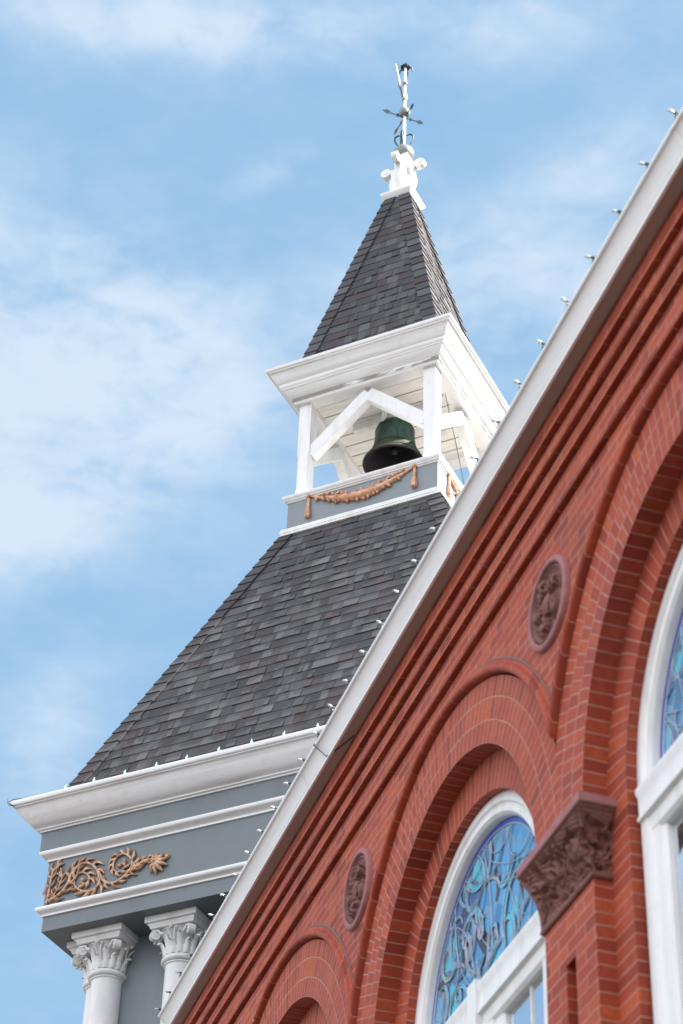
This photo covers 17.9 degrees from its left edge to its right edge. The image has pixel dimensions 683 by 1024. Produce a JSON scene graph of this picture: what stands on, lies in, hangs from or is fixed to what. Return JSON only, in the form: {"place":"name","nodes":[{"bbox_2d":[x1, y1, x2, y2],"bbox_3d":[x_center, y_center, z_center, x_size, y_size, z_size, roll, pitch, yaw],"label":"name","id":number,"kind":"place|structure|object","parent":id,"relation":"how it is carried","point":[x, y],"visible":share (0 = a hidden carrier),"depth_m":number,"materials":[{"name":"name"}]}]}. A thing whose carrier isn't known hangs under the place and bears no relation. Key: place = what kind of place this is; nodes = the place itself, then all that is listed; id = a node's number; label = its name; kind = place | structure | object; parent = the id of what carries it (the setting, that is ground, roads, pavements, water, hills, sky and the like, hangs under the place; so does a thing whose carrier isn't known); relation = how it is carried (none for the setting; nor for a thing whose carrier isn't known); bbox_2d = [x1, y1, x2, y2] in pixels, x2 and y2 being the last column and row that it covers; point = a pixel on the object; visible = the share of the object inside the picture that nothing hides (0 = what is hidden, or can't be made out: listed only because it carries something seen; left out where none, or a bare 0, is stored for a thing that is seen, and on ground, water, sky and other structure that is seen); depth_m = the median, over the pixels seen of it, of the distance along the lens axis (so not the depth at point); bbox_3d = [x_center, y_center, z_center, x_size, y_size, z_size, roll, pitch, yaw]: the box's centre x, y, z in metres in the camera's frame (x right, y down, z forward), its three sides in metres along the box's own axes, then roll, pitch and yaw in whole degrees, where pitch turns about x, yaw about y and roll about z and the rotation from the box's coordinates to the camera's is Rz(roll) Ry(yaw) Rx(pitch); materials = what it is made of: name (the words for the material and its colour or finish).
{"place":"outdoors","nodes":[
{"label":"outdoors","id":0,"kind":"place"},
{"bbox_2d":[0,0,682,1023],"label":"sky","id":1,"kind":"structure","parent":0,"point":[189,188],"materials":[{"name":"blue"}]},
{"label":"ground","id":2,"kind":"structure","parent":0,"visible":0},
{"bbox_2d":[10,151,508,1023],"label":"bell tower","id":3,"kind":"structure","parent":2,"relation":"on","point":[144,857],"depth_m":20.49,"materials":[{"name":"grey paint"}]},
{"bbox_2d":[7,723,318,806],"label":"string lights","id":4,"kind":"object","parent":3,"relation":"attached to","point":[186,757],"visible":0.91,"depth_m":19.19,"materials":[{"name":"white"}]},
{"bbox_2d":[353,403,422,472],"bbox_3d":[0.581,-0.793,23.612,0.804,0.749,0.690,10,-40,-10],"label":"church bell","id":5,"kind":"object","parent":3,"relation":"hanging from","point":[394,442],"visible":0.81,"depth_m":23.52,"materials":[{"name":"weathered green bronze"}]},
{"bbox_2d":[383,62,422,158],"bbox_3d":[0.701,-5.166,27.241,0.437,1.885,0.750,-16,-42,21],"label":"weather vane","id":6,"kind":"object","parent":3,"relation":"on","point":[403,146],"visible":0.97,"depth_m":27.23,"materials":[{"name":"white paint"}]},
{"bbox_2d":[445,393,463,482],"bbox_3d":[1.195,-0.748,22.846,0.013,1.023,0.440,-20,-44,25],"label":"loose cable","id":7,"kind":"object","parent":3,"relation":"hanging from","point":[454,437],"visible":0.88,"depth_m":22.87,"materials":[{"name":"white"}]},
{"bbox_2d":[158,107,682,1023],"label":"brick building","id":8,"kind":"structure","parent":2,"relation":"on","point":[478,817],"depth_m":11.76,"materials":[{"name":"brick"}]},
{"bbox_2d":[155,109,679,1012],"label":"string lights","id":9,"kind":"object","parent":8,"relation":"attached to","point":[417,565],"visible":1,"depth_m":13.20,"materials":[{"name":"white"}]},
{"bbox_2d":[415,790,547,1023],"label":"window","id":10,"kind":"structure","parent":8,"relation":"in","point":[484,962],"depth_m":12.17,"materials":[{"name":"blue glass"}]},
{"bbox_2d":[635,545,682,1023],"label":"window","id":11,"kind":"structure","parent":8,"relation":"in","point":[659,790],"depth_m":9.99,"materials":[{"name":"white paint"}]}
]}

